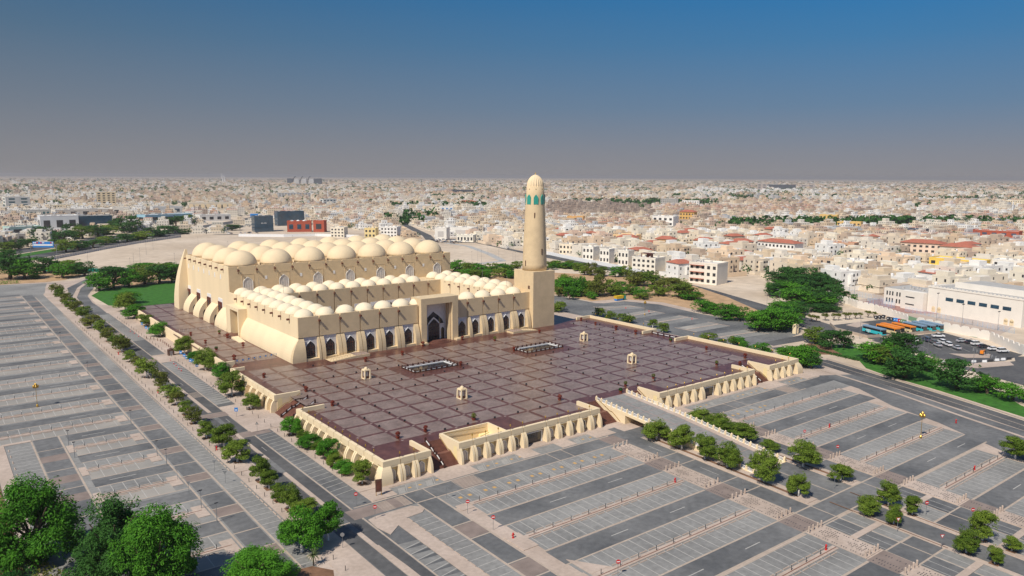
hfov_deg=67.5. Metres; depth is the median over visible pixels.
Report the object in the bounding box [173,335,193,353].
street tree
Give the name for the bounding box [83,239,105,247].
roadside tree
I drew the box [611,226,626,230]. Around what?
villa
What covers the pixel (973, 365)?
traffic island
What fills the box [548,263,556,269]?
belt tree
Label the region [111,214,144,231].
roadside tree
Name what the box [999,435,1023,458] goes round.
street tree
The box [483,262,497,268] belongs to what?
belt tree
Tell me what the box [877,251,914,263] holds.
villa
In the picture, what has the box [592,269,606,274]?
belt tree
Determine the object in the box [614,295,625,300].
dump skip
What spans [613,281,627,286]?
belt tree
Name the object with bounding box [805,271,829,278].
grove tree
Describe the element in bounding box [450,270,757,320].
earth belt
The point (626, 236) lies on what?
villa
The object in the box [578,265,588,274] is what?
belt tree
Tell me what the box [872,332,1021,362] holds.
school car park
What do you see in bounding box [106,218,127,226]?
roadside tree
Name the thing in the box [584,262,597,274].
belt tree
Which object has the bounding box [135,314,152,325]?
street tree
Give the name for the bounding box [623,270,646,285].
belt tree
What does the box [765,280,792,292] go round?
grove tree
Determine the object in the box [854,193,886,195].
long block
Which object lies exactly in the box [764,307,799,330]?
street tree
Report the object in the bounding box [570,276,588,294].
belt tree
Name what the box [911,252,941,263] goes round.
villa
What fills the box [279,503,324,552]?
shade tree
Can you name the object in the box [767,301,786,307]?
street tree
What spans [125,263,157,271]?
garden tree
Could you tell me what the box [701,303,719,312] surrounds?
street tree
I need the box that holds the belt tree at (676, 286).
[665,283,692,297]
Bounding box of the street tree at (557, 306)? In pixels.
[554,301,566,311]
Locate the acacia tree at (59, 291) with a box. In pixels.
[53,288,68,297]
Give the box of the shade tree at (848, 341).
[834,329,855,347]
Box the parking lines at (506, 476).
[0,296,1023,575]
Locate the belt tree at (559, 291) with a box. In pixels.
[554,286,566,295]
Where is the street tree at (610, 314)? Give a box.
[604,310,616,318]
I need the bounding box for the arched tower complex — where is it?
[287,176,321,183]
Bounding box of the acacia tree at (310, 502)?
[289,497,317,513]
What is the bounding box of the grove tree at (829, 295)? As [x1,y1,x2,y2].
[805,291,836,303]
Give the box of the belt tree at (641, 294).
[633,292,647,298]
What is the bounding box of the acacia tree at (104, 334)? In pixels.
[99,327,115,338]
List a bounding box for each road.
[0,279,1023,575]
[547,255,1023,384]
[554,296,797,348]
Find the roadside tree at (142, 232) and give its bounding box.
[132,231,153,238]
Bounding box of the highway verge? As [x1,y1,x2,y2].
[15,229,206,256]
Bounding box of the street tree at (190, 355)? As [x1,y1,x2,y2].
[186,350,201,359]
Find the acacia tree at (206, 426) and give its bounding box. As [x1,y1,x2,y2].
[196,419,212,437]
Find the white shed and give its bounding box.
[195,213,230,220]
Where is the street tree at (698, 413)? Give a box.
[687,406,709,422]
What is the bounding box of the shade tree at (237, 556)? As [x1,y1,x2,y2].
[229,544,271,575]
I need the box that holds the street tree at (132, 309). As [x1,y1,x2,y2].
[120,304,145,317]
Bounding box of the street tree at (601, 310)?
[592,307,605,316]
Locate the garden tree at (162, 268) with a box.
[143,264,175,282]
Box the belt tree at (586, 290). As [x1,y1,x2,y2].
[583,289,592,296]
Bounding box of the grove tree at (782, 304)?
[768,301,800,313]
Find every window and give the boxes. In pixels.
[44,220,49,226]
[56,220,62,226]
[69,220,75,225]
[243,277,253,289]
[279,274,288,286]
[313,272,322,283]
[346,269,354,280]
[377,267,384,278]
[391,468,395,479]
[405,465,409,475]
[406,265,413,275]
[419,461,424,471]
[433,263,440,273]
[463,450,467,460]
[477,446,480,456]
[490,443,493,452]
[502,440,506,449]
[990,304,998,308]
[1003,306,1010,310]
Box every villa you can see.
[0,231,18,239]
[2,235,11,247]
[34,229,53,242]
[397,230,420,238]
[434,231,456,237]
[441,206,452,208]
[465,223,482,232]
[465,228,479,233]
[470,231,480,238]
[476,231,497,241]
[478,233,503,244]
[487,225,502,231]
[492,237,503,246]
[493,226,506,228]
[495,229,505,234]
[498,236,522,248]
[501,231,513,236]
[505,223,518,227]
[507,226,523,232]
[513,232,523,240]
[546,227,557,230]
[546,240,551,250]
[547,235,560,240]
[547,241,562,252]
[555,232,568,237]
[559,224,574,230]
[561,236,587,242]
[565,243,599,257]
[566,230,586,235]
[573,225,590,230]
[583,230,595,234]
[587,235,604,244]
[588,243,611,254]
[592,231,612,236]
[601,227,615,232]
[602,242,623,246]
[605,236,616,241]
[606,223,620,227]
[610,238,630,246]
[610,244,631,249]
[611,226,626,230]
[614,229,631,233]
[618,235,636,238]
[627,224,640,231]
[628,239,642,247]
[628,246,652,252]
[631,228,647,239]
[635,249,655,253]
[637,241,658,251]
[641,232,661,240]
[647,228,655,232]
[650,252,671,267]
[652,215,677,226]
[653,240,665,244]
[654,228,676,236]
[657,243,669,251]
[659,258,688,278]
[665,251,685,270]
[666,240,677,243]
[668,243,690,253]
[675,223,689,228]
[675,235,692,243]
[677,229,689,236]
[683,254,709,260]
[684,244,705,250]
[689,230,713,238]
[689,248,708,256]
[693,238,718,248]
[697,227,711,231]
[698,234,718,238]
[705,252,746,276]
[707,248,714,251]
[711,230,727,234]
[714,237,733,241]
[715,245,743,255]
[717,228,727,231]
[719,240,734,246]
[724,233,744,238]
[727,226,743,229]
[727,229,743,234]
[729,241,756,251]
[734,255,745,270]
[737,228,749,235]
[742,254,769,274]
[744,251,762,256]
[746,236,762,244]
[747,230,757,233]
[749,226,764,231]
[753,232,772,236]
[754,249,774,257]
[757,245,769,249]
[758,235,775,238]
[760,257,806,277]
[764,226,773,232]
[771,249,796,256]
[773,226,788,232]
[773,231,797,237]
[784,235,812,248]
[785,259,823,274]
[787,250,811,256]
[788,255,820,263]
[790,229,812,233]
[792,248,804,251]
[799,230,823,237]
[799,231,816,244]
[802,249,831,256]
[807,237,827,247]
[810,255,830,258]
[815,240,843,256]
[821,265,860,290]
[825,233,839,239]
[830,257,864,269]
[833,253,846,257]
[834,227,855,233]
[837,232,860,239]
[840,245,858,254]
[843,236,861,241]
[847,249,878,260]
[848,245,874,248]
[855,269,876,286]
[857,237,882,247]
[858,275,896,292]
[860,233,879,237]
[863,236,887,242]
[864,261,891,268]
[865,267,903,274]
[870,242,905,252]
[872,283,909,298]
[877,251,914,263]
[879,260,909,269]
[884,233,909,243]
[888,243,913,253]
[891,272,927,282]
[898,253,926,262]
[900,239,946,253]
[902,278,940,284]
[903,260,920,265]
[903,264,935,274]
[907,232,929,237]
[907,235,933,239]
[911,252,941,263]
[912,284,928,287]
[917,268,956,280]
[929,256,990,264]
[931,233,948,237]
[931,237,949,243]
[932,270,969,283]
[935,247,966,256]
[935,261,972,274]
[944,258,968,264]
[945,233,972,242]
[955,238,978,242]
[957,240,981,246]
[957,248,977,257]
[959,275,995,282]
[962,260,1002,271]
[965,268,1008,282]
[972,247,988,253]
[972,253,993,263]
[977,237,996,244]
[981,243,989,248]
[986,248,1018,257]
[988,234,1009,240]
[990,242,1023,251]
[992,255,1013,263]
[993,240,1006,243]
[997,261,1023,277]
[1002,241,1023,251]
[1002,281,1023,285]
[1008,250,1023,255]
[1009,266,1023,279]
[1014,256,1023,258]
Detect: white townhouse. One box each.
[582,245,598,259]
[599,247,614,262]
[618,248,633,265]
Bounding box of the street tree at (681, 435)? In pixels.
[667,423,694,449]
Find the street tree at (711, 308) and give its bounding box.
[706,306,720,314]
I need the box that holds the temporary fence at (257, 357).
[232,353,276,362]
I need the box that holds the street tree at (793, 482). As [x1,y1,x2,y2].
[785,471,810,495]
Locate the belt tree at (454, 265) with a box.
[450,262,460,270]
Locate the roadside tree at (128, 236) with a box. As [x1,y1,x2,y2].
[118,233,138,241]
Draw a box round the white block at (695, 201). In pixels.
[682,200,699,204]
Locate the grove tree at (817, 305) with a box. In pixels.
[805,303,829,310]
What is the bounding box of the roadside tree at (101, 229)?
[86,224,114,236]
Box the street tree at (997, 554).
[987,544,1005,563]
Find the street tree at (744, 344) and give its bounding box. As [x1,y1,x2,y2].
[738,341,750,347]
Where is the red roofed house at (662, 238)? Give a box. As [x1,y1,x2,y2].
[654,236,677,240]
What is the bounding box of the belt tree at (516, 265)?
[510,261,522,268]
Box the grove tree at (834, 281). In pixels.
[817,278,844,287]
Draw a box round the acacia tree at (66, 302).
[61,297,77,307]
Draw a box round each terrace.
[133,303,802,486]
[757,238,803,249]
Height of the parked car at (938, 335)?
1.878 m
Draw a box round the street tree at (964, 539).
[952,524,981,552]
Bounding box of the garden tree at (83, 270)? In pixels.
[72,261,96,275]
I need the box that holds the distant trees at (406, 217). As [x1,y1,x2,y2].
[0,178,1023,289]
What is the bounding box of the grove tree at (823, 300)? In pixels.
[795,291,837,304]
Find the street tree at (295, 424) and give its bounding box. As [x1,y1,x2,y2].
[279,416,301,434]
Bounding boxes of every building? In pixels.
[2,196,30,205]
[20,209,50,214]
[37,214,78,230]
[51,204,82,207]
[111,206,129,212]
[150,205,181,212]
[187,202,232,209]
[287,220,311,231]
[313,219,326,231]
[438,231,443,236]
[451,189,473,191]
[455,230,464,233]
[660,198,678,203]
[757,184,766,189]
[767,184,795,188]
[800,185,814,187]
[883,285,928,311]
[907,228,928,231]
[973,228,1022,236]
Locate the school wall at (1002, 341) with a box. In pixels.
[839,296,1023,354]
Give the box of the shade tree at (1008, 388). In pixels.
[989,381,1023,399]
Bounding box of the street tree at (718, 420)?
[703,412,732,430]
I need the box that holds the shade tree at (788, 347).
[779,345,794,354]
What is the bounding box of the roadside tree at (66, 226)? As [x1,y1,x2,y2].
[60,223,82,230]
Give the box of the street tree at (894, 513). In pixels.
[884,501,903,523]
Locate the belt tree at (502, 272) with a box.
[495,267,510,277]
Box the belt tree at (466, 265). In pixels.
[461,262,474,269]
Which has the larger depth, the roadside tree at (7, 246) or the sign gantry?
the roadside tree at (7, 246)
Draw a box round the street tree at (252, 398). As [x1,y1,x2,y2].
[241,392,260,408]
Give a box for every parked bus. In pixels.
[862,324,886,334]
[876,323,900,332]
[881,322,904,332]
[892,322,915,331]
[903,321,926,330]
[911,321,935,330]
[919,320,943,330]
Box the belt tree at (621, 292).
[618,287,628,294]
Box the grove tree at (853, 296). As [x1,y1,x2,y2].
[851,294,857,300]
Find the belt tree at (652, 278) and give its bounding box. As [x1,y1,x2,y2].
[641,270,665,284]
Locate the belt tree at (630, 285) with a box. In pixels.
[623,283,635,294]
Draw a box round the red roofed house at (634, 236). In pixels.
[616,234,638,238]
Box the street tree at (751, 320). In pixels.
[745,310,772,328]
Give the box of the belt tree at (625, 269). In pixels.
[620,264,632,275]
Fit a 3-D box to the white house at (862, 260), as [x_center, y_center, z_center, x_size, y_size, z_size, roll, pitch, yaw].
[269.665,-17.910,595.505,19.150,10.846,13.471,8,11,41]
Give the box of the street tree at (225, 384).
[214,369,244,395]
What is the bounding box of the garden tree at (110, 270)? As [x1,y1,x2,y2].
[97,266,131,287]
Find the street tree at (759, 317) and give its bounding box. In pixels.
[743,310,771,330]
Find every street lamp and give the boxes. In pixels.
[32,383,38,406]
[919,411,925,437]
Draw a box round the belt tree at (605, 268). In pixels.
[595,266,609,274]
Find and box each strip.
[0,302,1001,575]
[651,437,960,547]
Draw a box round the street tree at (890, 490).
[876,479,902,505]
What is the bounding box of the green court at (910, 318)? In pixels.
[908,316,975,337]
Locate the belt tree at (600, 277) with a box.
[591,275,606,295]
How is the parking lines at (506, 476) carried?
on the parking lot
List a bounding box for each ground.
[0,176,1023,430]
[857,298,1012,334]
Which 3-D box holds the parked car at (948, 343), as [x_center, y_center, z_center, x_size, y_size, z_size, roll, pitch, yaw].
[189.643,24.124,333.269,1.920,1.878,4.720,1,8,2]
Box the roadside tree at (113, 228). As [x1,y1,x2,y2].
[102,225,121,233]
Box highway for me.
[1,217,624,272]
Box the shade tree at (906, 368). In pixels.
[881,346,934,377]
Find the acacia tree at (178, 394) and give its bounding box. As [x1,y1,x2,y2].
[167,391,184,404]
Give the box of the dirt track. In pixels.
[446,243,505,263]
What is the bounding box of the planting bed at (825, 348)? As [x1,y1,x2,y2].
[805,343,840,354]
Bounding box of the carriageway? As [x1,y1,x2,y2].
[73,309,1023,575]
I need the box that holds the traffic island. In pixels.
[848,322,1012,367]
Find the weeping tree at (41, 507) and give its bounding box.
[0,471,86,575]
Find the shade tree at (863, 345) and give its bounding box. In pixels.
[853,338,900,361]
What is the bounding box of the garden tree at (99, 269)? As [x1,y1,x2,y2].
[95,265,116,273]
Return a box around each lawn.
[92,282,174,306]
[814,343,1023,416]
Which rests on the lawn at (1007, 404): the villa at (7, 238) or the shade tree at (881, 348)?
the shade tree at (881, 348)
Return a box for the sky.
[0,0,1023,179]
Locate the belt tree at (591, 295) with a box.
[586,291,597,298]
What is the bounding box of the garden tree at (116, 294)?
[111,291,142,302]
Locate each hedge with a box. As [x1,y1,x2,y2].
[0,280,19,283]
[21,559,71,575]
[810,345,859,360]
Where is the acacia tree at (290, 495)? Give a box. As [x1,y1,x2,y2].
[278,482,302,508]
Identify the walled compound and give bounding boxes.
[435,226,449,239]
[450,226,477,234]
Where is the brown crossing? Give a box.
[28,301,998,575]
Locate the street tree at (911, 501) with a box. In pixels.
[903,493,922,514]
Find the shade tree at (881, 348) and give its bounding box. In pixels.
[863,344,907,363]
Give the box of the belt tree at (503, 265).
[498,263,511,269]
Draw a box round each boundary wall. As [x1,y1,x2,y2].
[239,234,353,236]
[546,251,646,271]
[830,322,939,337]
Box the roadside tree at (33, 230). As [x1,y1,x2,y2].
[27,226,58,238]
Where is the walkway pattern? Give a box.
[617,417,1023,575]
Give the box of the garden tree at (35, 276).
[26,275,40,278]
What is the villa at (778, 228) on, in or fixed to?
on the ground at (750, 286)
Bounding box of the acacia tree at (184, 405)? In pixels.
[177,399,192,414]
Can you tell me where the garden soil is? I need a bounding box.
[0,267,177,287]
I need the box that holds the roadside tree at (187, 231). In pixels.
[177,229,190,233]
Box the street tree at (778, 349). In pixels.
[774,345,797,355]
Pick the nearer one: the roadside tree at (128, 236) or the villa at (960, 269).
the villa at (960, 269)
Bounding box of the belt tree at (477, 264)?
[471,263,487,269]
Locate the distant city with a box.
[0,178,1023,239]
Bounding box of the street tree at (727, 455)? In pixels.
[713,440,743,467]
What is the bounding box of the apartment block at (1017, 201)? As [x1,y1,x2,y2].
[1006,200,1023,204]
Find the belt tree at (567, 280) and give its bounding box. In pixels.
[559,276,582,293]
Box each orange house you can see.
[567,215,584,218]
[613,233,641,239]
[679,210,697,219]
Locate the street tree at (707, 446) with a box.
[693,432,719,458]
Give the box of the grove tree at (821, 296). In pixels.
[803,292,830,303]
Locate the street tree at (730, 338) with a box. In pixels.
[727,336,735,344]
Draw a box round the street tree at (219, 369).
[211,361,229,377]
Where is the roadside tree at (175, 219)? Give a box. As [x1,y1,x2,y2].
[168,215,184,225]
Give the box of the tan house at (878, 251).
[861,248,890,253]
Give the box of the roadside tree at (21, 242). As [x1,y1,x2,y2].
[9,238,28,248]
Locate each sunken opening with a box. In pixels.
[401,358,457,372]
[513,340,562,353]
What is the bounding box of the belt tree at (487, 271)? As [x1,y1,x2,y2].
[481,269,493,276]
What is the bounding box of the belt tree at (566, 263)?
[561,262,573,268]
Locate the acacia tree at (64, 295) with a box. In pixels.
[60,292,72,301]
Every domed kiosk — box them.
[361,367,370,379]
[456,386,467,399]
[580,331,587,341]
[627,353,636,363]
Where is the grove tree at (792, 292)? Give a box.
[770,287,812,302]
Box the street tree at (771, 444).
[759,439,780,450]
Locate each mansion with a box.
[632,252,664,273]
[689,259,727,284]
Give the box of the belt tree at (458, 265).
[450,260,465,269]
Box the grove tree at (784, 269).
[776,266,801,273]
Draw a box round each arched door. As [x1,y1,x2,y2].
[305,340,316,357]
[325,338,335,355]
[346,335,355,351]
[366,333,375,348]
[385,330,393,346]
[404,328,412,343]
[458,320,465,335]
[472,319,478,333]
[487,316,494,330]
[503,314,509,328]
[518,313,524,326]
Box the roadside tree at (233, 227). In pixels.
[224,224,240,229]
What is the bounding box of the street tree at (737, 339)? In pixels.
[730,336,744,345]
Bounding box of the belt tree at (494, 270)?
[492,267,506,276]
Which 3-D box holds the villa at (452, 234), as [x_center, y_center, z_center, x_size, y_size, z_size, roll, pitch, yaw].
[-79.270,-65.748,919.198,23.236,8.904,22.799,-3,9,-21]
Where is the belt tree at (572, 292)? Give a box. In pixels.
[562,285,576,298]
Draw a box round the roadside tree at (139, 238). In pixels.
[129,233,146,240]
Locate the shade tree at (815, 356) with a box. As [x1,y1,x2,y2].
[803,353,822,367]
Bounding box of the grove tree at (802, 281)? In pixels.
[784,277,817,288]
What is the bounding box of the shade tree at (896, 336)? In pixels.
[879,332,923,353]
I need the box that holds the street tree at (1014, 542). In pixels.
[1001,535,1023,550]
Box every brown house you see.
[466,219,481,223]
[483,221,498,225]
[817,256,833,262]
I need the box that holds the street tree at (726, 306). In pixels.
[714,303,736,313]
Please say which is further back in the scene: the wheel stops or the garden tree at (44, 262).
the garden tree at (44, 262)
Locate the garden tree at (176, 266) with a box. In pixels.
[163,263,178,281]
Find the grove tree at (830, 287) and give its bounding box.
[823,284,846,296]
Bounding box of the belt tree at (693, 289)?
[674,283,699,294]
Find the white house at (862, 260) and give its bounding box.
[847,258,874,263]
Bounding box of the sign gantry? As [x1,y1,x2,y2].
[30,242,56,252]
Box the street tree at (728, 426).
[720,420,737,433]
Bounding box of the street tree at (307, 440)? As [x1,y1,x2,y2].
[295,431,320,447]
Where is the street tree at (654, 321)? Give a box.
[647,319,657,327]
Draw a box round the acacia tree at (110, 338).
[107,333,124,348]
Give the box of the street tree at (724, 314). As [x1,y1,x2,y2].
[712,307,734,319]
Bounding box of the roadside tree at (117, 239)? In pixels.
[107,235,124,242]
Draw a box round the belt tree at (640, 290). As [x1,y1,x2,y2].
[633,289,652,296]
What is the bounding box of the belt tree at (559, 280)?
[554,277,573,293]
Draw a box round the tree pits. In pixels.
[65,304,1017,566]
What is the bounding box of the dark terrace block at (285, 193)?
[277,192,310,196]
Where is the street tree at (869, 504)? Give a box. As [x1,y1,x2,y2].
[855,494,882,515]
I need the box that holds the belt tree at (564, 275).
[557,273,573,278]
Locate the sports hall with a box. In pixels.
[927,281,1023,327]
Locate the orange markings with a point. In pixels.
(460, 497)
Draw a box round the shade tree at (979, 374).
[975,371,988,382]
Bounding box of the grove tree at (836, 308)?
[829,305,842,311]
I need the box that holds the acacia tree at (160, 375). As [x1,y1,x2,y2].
[151,370,169,387]
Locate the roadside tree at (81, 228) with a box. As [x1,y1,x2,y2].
[68,225,96,238]
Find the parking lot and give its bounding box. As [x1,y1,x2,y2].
[0,283,1023,575]
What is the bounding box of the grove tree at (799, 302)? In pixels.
[788,301,811,311]
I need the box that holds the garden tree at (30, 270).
[7,258,42,278]
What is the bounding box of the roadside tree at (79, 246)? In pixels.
[66,240,89,249]
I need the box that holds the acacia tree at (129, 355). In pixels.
[122,350,135,361]
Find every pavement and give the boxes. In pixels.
[5,275,1023,575]
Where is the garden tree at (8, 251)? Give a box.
[0,248,16,265]
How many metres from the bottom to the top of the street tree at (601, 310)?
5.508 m
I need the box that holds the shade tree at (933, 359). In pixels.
[917,352,941,370]
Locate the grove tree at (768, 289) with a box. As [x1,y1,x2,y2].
[763,283,784,295]
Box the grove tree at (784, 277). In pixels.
[761,270,795,282]
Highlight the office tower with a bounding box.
[96,191,115,202]
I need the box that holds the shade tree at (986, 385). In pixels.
[971,374,1002,393]
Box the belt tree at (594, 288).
[587,279,607,296]
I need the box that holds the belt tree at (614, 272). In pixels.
[608,266,621,276]
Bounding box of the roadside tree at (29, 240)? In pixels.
[19,238,37,245]
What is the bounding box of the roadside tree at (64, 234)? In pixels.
[47,229,79,242]
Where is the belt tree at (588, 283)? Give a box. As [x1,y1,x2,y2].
[582,280,591,290]
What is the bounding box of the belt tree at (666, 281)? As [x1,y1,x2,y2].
[655,277,681,288]
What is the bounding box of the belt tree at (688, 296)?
[678,290,701,299]
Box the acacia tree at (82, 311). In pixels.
[75,305,92,317]
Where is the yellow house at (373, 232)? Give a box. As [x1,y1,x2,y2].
[364,227,378,237]
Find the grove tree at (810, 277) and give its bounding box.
[800,273,833,286]
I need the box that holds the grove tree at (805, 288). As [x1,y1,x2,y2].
[794,286,826,300]
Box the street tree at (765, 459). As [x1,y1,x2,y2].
[746,448,781,481]
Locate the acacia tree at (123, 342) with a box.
[111,336,132,351]
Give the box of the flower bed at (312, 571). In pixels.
[291,566,333,575]
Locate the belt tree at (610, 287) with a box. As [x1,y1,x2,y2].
[605,279,621,295]
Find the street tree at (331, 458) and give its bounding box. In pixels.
[326,452,342,465]
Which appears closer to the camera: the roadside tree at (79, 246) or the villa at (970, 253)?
the villa at (970, 253)
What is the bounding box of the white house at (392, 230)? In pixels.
[380,225,400,236]
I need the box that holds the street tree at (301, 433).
[296,429,307,437]
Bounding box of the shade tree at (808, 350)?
[798,343,820,366]
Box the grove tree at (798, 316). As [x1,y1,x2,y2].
[758,306,804,327]
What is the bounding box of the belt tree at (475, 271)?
[469,269,485,276]
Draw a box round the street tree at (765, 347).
[751,342,771,351]
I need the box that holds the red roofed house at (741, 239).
[732,238,753,242]
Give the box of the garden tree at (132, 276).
[113,268,143,286]
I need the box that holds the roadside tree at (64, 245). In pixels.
[51,239,79,251]
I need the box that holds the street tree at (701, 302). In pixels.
[690,298,713,309]
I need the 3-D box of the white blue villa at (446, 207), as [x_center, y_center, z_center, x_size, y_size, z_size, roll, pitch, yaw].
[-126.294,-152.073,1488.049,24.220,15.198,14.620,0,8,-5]
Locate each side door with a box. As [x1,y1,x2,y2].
[207,296,210,306]
[218,301,221,312]
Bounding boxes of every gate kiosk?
[167,348,174,355]
[792,324,798,333]
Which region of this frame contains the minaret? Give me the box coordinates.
[514,172,554,327]
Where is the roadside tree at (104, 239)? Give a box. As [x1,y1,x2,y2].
[96,236,111,243]
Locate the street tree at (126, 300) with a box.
[112,291,136,309]
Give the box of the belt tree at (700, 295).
[689,291,704,299]
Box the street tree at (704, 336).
[700,332,717,339]
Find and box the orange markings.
[408,378,802,498]
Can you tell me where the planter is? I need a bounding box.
[471,413,476,420]
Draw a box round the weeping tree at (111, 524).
[61,491,165,575]
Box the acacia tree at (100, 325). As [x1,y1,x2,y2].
[92,319,108,330]
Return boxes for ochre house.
[819,213,838,218]
[837,220,862,225]
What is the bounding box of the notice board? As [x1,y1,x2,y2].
[375,479,381,495]
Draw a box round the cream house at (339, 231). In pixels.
[330,226,347,236]
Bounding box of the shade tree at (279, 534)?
[275,519,291,542]
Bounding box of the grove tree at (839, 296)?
[811,289,843,301]
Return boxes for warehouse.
[2,225,40,232]
[51,208,111,214]
[136,213,191,222]
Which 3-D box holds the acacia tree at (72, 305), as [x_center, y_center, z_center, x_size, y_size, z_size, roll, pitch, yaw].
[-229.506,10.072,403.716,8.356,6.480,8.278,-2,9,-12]
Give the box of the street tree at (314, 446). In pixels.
[310,440,323,453]
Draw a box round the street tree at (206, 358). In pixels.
[191,347,218,369]
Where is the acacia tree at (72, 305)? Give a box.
[67,301,84,312]
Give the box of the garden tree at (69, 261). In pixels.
[59,259,82,273]
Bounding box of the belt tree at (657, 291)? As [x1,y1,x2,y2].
[648,283,667,295]
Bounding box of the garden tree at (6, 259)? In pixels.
[0,249,37,278]
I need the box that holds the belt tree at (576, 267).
[571,263,581,270]
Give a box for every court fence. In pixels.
[848,289,881,300]
[868,297,895,307]
[911,309,1014,332]
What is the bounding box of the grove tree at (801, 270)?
[788,266,818,279]
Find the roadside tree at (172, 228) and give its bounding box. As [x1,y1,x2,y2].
[155,225,179,232]
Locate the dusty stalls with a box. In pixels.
[0,306,751,575]
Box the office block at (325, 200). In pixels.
[320,198,335,203]
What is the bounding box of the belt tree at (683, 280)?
[669,277,689,284]
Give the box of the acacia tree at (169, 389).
[156,383,182,396]
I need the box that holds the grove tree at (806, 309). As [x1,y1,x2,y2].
[778,303,809,312]
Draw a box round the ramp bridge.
[595,389,785,473]
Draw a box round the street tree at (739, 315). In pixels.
[728,306,750,320]
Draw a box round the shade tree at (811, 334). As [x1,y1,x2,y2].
[802,326,827,342]
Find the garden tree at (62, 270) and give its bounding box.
[46,261,76,277]
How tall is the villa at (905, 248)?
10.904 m
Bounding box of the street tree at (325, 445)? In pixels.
[315,437,339,456]
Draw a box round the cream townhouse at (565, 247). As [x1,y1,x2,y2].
[559,241,577,253]
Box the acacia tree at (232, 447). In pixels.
[220,438,250,461]
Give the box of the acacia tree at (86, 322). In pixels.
[78,314,102,327]
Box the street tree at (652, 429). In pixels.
[640,417,670,439]
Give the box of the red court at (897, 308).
[865,299,938,313]
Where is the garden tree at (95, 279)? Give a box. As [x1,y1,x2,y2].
[82,271,112,289]
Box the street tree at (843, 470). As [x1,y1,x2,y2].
[826,463,855,480]
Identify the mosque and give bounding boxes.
[174,234,537,363]
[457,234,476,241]
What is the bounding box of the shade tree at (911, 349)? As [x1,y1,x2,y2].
[884,339,917,353]
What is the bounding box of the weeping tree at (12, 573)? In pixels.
[1,564,42,575]
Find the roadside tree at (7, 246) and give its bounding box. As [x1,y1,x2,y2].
[0,242,16,249]
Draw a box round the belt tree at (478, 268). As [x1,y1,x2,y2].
[472,265,488,272]
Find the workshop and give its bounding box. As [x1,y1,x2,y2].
[14,232,25,238]
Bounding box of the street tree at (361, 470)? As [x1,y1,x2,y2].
[350,457,372,483]
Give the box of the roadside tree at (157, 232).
[142,227,171,236]
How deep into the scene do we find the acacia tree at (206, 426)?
211.60 m
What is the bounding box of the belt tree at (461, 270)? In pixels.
[458,268,471,274]
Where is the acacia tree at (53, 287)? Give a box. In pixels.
[48,283,64,292]
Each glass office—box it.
[78,214,111,225]
[251,215,273,231]
[274,210,303,225]
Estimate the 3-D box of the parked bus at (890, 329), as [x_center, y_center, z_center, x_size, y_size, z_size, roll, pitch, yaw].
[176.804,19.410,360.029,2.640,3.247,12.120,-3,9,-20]
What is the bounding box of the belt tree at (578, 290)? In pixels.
[571,282,584,296]
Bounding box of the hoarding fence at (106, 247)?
[47,235,180,258]
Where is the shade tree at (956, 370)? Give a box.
[930,358,982,388]
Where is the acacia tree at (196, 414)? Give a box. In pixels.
[183,405,202,422]
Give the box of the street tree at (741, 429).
[731,420,758,439]
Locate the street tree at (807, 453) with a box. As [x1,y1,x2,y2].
[787,439,822,466]
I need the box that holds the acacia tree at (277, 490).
[270,482,285,499]
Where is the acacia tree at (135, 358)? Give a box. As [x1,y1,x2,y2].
[130,355,143,367]
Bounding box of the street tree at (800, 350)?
[787,345,820,365]
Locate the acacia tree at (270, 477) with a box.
[259,470,278,488]
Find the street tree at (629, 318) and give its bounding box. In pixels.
[614,313,635,321]
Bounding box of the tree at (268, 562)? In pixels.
[219,543,300,575]
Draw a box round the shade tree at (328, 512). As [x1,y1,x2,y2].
[311,499,343,540]
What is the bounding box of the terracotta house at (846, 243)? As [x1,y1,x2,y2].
[833,240,858,245]
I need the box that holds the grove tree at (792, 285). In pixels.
[781,281,812,294]
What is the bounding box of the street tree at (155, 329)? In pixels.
[146,320,167,335]
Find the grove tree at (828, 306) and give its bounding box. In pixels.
[816,303,834,309]
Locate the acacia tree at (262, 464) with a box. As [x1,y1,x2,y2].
[248,454,271,479]
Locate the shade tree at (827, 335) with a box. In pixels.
[817,330,845,348]
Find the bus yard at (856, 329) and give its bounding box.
[834,319,917,334]
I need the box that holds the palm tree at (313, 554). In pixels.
[306,547,319,565]
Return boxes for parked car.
[922,336,930,340]
[931,333,944,336]
[933,342,941,346]
[943,341,952,345]
[970,340,980,344]
[977,343,988,347]
[996,347,1009,352]
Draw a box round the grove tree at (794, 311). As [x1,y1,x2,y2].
[771,306,807,322]
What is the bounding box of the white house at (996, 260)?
[993,258,1023,264]
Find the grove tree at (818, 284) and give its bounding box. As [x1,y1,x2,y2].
[810,282,825,288]
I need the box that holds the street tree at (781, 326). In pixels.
[769,318,788,329]
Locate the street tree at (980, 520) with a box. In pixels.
[967,507,999,540]
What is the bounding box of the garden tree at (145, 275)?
[132,264,162,283]
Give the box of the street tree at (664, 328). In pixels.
[656,323,669,331]
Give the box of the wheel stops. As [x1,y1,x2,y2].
[0,314,942,440]
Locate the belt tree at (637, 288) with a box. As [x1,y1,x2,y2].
[630,286,647,293]
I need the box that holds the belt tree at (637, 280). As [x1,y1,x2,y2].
[625,272,645,285]
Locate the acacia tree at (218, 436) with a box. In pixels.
[209,423,236,447]
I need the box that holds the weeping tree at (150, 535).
[106,501,204,575]
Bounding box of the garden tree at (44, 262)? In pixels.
[32,256,59,272]
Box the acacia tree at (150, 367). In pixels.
[133,357,158,376]
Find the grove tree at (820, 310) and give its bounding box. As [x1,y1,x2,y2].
[812,307,830,312]
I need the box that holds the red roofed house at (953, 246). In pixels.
[939,243,979,249]
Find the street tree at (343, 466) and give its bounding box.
[331,458,352,474]

